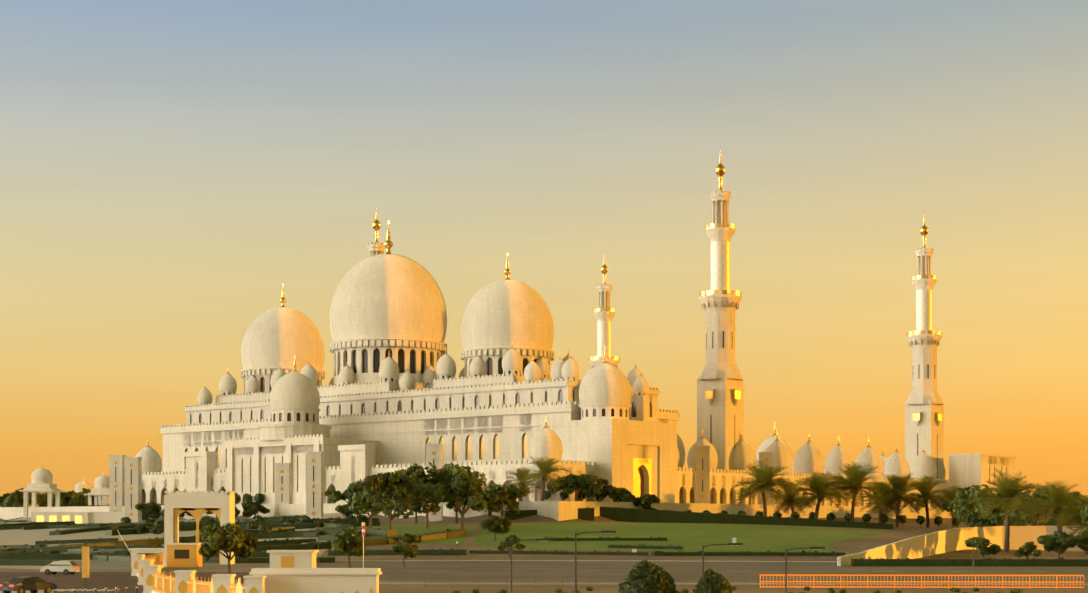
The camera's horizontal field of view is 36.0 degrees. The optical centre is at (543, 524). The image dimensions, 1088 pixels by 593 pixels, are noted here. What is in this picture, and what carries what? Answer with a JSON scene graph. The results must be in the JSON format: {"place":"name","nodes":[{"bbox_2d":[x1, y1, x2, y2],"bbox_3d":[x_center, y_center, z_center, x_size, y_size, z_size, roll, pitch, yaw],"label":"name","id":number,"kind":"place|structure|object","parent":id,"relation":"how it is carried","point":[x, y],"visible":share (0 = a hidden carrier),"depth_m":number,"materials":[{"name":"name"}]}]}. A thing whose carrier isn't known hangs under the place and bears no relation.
{"place":"outdoors","nodes":[
{"label":"outdoors","id":0,"kind":"place"},
{"bbox_2d":[0,572,248,592],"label":"road","id":1,"kind":"structure","parent":0,"point":[100,580],"depth_m":173.86,"materials":[{"name":"asphalt"}]},
{"bbox_2d":[0,590,53,592],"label":"pavement swirl","id":2,"kind":"object","parent":1,"relation":"on","point":[39,591],"visible":0.27,"depth_m":141.76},
{"bbox_2d":[0,577,56,592],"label":"black sedan car","id":3,"kind":"object","parent":2,"relation":"on","point":[23,584],"visible":1,"depth_m":135.57,"materials":[{"name":"black paint"}]},
{"bbox_2d":[40,561,79,574],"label":"silver hatchback car","id":4,"kind":"object","parent":1,"relation":"on","point":[64,567],"visible":1,"depth_m":190.12,"materials":[{"name":"grey paint"}]},
{"bbox_2d":[356,524,477,543],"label":"lawn","id":5,"kind":"structure","parent":0,"point":[403,529],"depth_m":333.08,"materials":[{"name":"green plant"}]},
{"bbox_2d":[0,514,1087,592],"bbox_3d":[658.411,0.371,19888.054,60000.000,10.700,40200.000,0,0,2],"label":"terrain","id":6,"kind":"structure","parent":0,"point":[910,528],"depth_m":264.67,"materials":[{"name":"green plant"}]},
{"bbox_2d":[19,465,64,517],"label":"pavilion","id":7,"kind":"structure","parent":6,"relation":"on","point":[41,479],"depth_m":498.35,"materials":[{"name":"white stone"}]},
{"bbox_2d":[75,478,91,492],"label":"dome","id":8,"kind":"structure","parent":6,"relation":"on","point":[82,485],"depth_m":763.76,"materials":[{"name":"white stone"}]},
{"bbox_2d":[84,471,108,504],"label":"pavilion","id":9,"kind":"structure","parent":6,"relation":"on","point":[101,484],"depth_m":579.47,"materials":[{"name":"white stone"}]},
{"bbox_2d":[31,512,162,523],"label":"garden retaining wall","id":10,"kind":"structure","parent":6,"relation":"on","point":[95,517],"depth_m":458.17,"materials":[{"name":"white"}]},
{"bbox_2d":[98,496,108,504],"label":"wall","id":11,"kind":"structure","parent":6,"relation":"on","point":[103,500],"depth_m":602.84,"materials":[{"name":"white stone"}]},
{"bbox_2d":[109,455,125,511],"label":"pillar","id":12,"kind":"structure","parent":6,"relation":"on","point":[116,483],"depth_m":471.49,"materials":[{"name":"white stone"}]},
{"bbox_2d":[124,457,141,522],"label":"pillar","id":13,"kind":"structure","parent":6,"relation":"on","point":[133,481],"depth_m":446.11,"materials":[{"name":"white stone"}]},
{"bbox_2d":[0,560,269,571],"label":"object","id":14,"kind":"object","parent":6,"relation":"on","point":[107,566],"visible":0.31,"depth_m":222.57,"materials":[{"name":"concrete"}]},
{"bbox_2d":[0,566,43,569],"bbox_3d":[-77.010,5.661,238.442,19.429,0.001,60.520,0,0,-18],"label":"barrier","id":15,"kind":"object","parent":14,"relation":"on","point":[28,567],"visible":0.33,"depth_m":221.20,"materials":[{"name":"grey concrete"}]},
{"bbox_2d":[0,513,345,560],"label":"garden gravel","id":16,"kind":"structure","parent":6,"relation":"on","point":[17,537],"depth_m":363.77,"materials":[{"name":"grey gravel"}]},
{"bbox_2d":[131,552,267,592],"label":"gate fence","id":17,"kind":"object","parent":6,"relation":"on","point":[146,571],"visible":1,"depth_m":120.31,"materials":[{"name":"white stone"}]},
{"bbox_2d":[164,491,234,563],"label":"gate pavilion","id":18,"kind":"structure","parent":6,"relation":"on","point":[197,505],"depth_m":239.18,"materials":[{"name":"white stone"}]},
{"bbox_2d":[129,543,318,567],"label":"gate wall","id":19,"kind":"structure","parent":6,"relation":"on","point":[180,554],"depth_m":223.05,"materials":[{"name":"white stone"}]},
{"bbox_2d":[274,463,291,516],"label":"pillar","id":20,"kind":"structure","parent":6,"relation":"on","point":[283,483],"depth_m":429.67,"materials":[{"name":"white stone"}]},
{"bbox_2d":[306,451,323,518],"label":"pillar","id":21,"kind":"structure","parent":6,"relation":"on","point":[315,484],"depth_m":403.26,"materials":[{"name":"white stone"}]},
{"bbox_2d":[249,568,381,592],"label":"gate wall block","id":22,"kind":"structure","parent":6,"relation":"on","point":[322,580],"depth_m":109.48,"materials":[{"name":"white stone"}]},
{"bbox_2d":[425,444,443,521],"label":"pillar","id":23,"kind":"structure","parent":6,"relation":"on","point":[434,454],"depth_m":386.21,"materials":[{"name":"white stone"}]},
{"bbox_2d":[0,145,1015,520],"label":"mosque","id":24,"kind":"structure","parent":6,"relation":"on","point":[394,395],"depth_m":468.59,"materials":[{"name":"white stone"}]},
{"bbox_2d":[510,538,549,592],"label":"street lamp","id":25,"kind":"object","parent":6,"relation":"on","point":[542,539],"visible":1,"depth_m":103.02,"materials":[{"name":"grey metal"}]},
{"bbox_2d":[0,490,1087,566],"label":"ground","id":26,"kind":"structure","parent":6,"relation":"on","point":[39,553],"depth_m":317.89,"materials":[{"name":"green plant"}]},
{"bbox_2d":[0,462,1087,573],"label":"broadleaf trees","id":27,"kind":"object","parent":6,"relation":"on","point":[412,489],"visible":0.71,"depth_m":324.62,"materials":[{"name":"green plant"}]},
{"bbox_2d":[44,455,1087,554],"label":"palm trees","id":28,"kind":"object","parent":6,"relation":"on","point":[892,492],"visible":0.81,"depth_m":392.32,"materials":[{"name":"green plant"}]},
{"bbox_2d":[575,531,615,592],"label":"street lamp","id":29,"kind":"object","parent":6,"relation":"on","point":[606,532],"visible":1,"depth_m":98.90,"materials":[{"name":"grey metal"}]},
{"bbox_2d":[694,446,709,503],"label":"pillar","id":30,"kind":"structure","parent":6,"relation":"on","point":[702,474],"depth_m":438.00,"materials":[{"name":"white stone"}]},
{"bbox_2d":[702,543,742,575],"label":"street lamp","id":31,"kind":"object","parent":6,"relation":"on","point":[730,544],"visible":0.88,"depth_m":100.64,"materials":[{"name":"grey metal"}]},
{"bbox_2d":[452,560,1022,592],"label":"bushes","id":32,"kind":"object","parent":6,"relation":"on","point":[647,577],"visible":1,"depth_m":97.96,"materials":[{"name":"green plant"}]},
{"bbox_2d":[424,574,1083,588],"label":"road railing","id":33,"kind":"object","parent":6,"relation":"on","point":[894,581],"visible":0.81,"depth_m":150.12,"materials":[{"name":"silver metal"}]},
{"bbox_2d":[758,452,772,504],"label":"pillar","id":34,"kind":"structure","parent":6,"relation":"on","point":[766,456],"depth_m":463.32,"materials":[{"name":"white stone"}]},
{"bbox_2d":[785,547,824,592],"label":"street lamp","id":35,"kind":"object","parent":6,"relation":"on","point":[814,548],"visible":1,"depth_m":102.47,"materials":[{"name":"grey metal"}]},
{"bbox_2d":[837,526,1086,565],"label":"curved ramp wall","id":36,"kind":"structure","parent":6,"relation":"on","point":[934,543],"depth_m":292.93,"materials":[{"name":"beige concrete"}]},
{"bbox_2d":[0,0,1087,506],"label":"sky","id":37,"kind":"structure","parent":0,"point":[167,167],"materials":[{"name":"orange"}]},
{"bbox_2d":[472,520,883,551],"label":"lawn","id":38,"kind":"structure","parent":0,"point":[751,538],"depth_m":316.59,"materials":[{"name":"green plant"}]},
{"bbox_2d":[316,561,1087,582],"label":"road","id":39,"kind":"structure","parent":0,"point":[417,571],"depth_m":203.74,"materials":[{"name":"asphalt"}]},
{"bbox_2d":[318,520,335,566],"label":"street lamp","id":40,"kind":"object","parent":39,"relation":"on","point":[318,539],"visible":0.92,"depth_m":228.06,"materials":[{"name":"grey metal"}]},
{"bbox_2d":[53,560,1087,590],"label":"road kerbs","id":41,"kind":"structure","parent":39,"relation":"on","point":[696,583],"depth_m":160.37,"materials":[{"name":"grey concrete"}]},
{"bbox_2d":[973,543,991,566],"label":"street lamp","id":42,"kind":"object","parent":39,"relation":"on","point":[973,550],"visible":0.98,"depth_m":223.10,"materials":[{"name":"grey metal"}]}
]}

